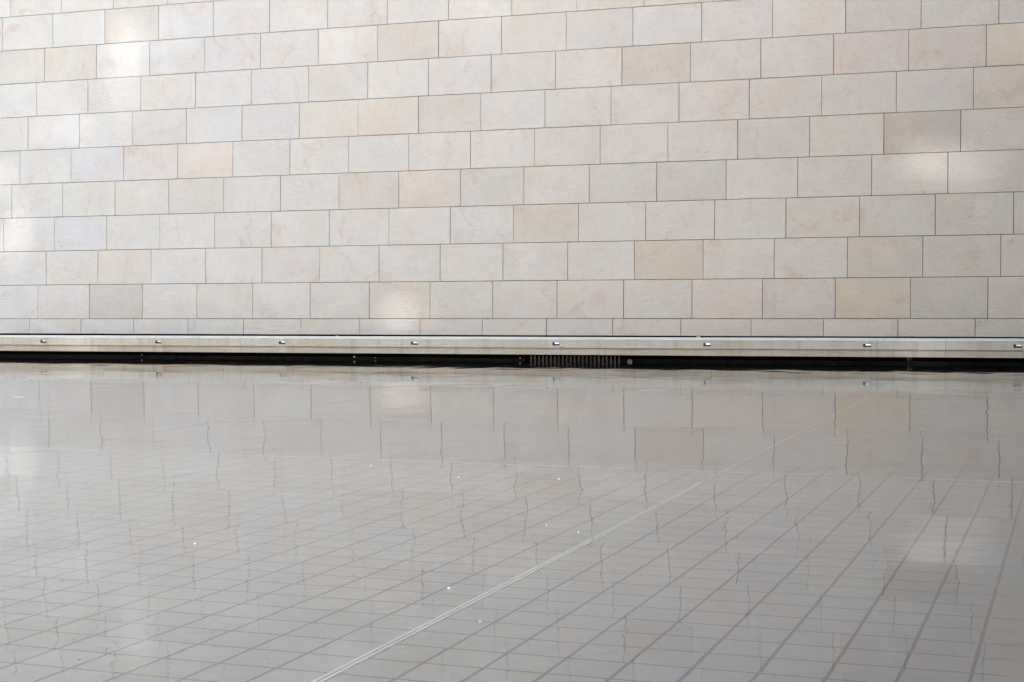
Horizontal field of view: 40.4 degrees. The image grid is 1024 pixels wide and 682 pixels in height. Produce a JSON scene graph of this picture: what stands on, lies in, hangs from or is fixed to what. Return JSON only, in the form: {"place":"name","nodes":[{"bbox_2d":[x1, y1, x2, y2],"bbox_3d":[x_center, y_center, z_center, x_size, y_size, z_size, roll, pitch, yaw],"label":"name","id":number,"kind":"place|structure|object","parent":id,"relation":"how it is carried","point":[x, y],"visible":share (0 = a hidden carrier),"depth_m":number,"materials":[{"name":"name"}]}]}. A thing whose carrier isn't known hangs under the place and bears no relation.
{"place":"outdoors","nodes":[
{"label":"outdoors","id":0,"kind":"place"},
{"bbox_2d":[0,333,834,336],"bbox_3d":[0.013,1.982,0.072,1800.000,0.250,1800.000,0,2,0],"label":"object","id":1,"kind":"structure","parent":0,"point":[538,335],"depth_m":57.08,"materials":[{"name":"silver metal"}]},
{"bbox_2d":[0,335,1023,364],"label":"stone ledge","id":2,"kind":"object","parent":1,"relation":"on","point":[988,351],"visible":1,"depth_m":29.48,"materials":[{"name":"stone"}]},
{"bbox_2d":[525,355,619,361],"bbox_3d":[1.287,0.428,29.486,2.062,0.239,0.090,0,2,17],"label":"drain grille","id":3,"kind":"object","parent":2,"relation":"attached to","point":[527,357],"visible":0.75,"depth_m":29.50,"materials":[{"name":"brown metal"}]},
{"bbox_2d":[1013,344,1021,347],"bbox_3d":[9.681,0.098,26.631,0.149,0.067,0.078,0,2,17],"label":"ledge light","id":4,"kind":"object","parent":2,"relation":"on","point":[1017,345],"visible":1,"depth_m":26.62,"materials":[{"name":"metal"}]},
{"bbox_2d":[0,0,1023,338],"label":"stone wall","id":5,"kind":"structure","parent":0,"point":[630,168],"depth_m":33.04,"materials":[{"name":"stone"}]},
{"bbox_2d":[0,356,1023,542],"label":"water","id":6,"kind":"structure","parent":0,"point":[97,444],"depth_m":13.78,"materials":[{"name":"liquid"}]},
{"bbox_2d":[0,506,1023,681],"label":"pool floor","id":7,"kind":"structure","parent":0,"point":[736,602],"depth_m":6.91,"materials":[{"name":"tile"}]},
{"bbox_2d":[312,519,633,681],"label":"floor strip","id":8,"kind":"object","parent":7,"relation":"on","point":[347,666],"depth_m":6.70,"materials":[{"name":"metal"}]}
]}

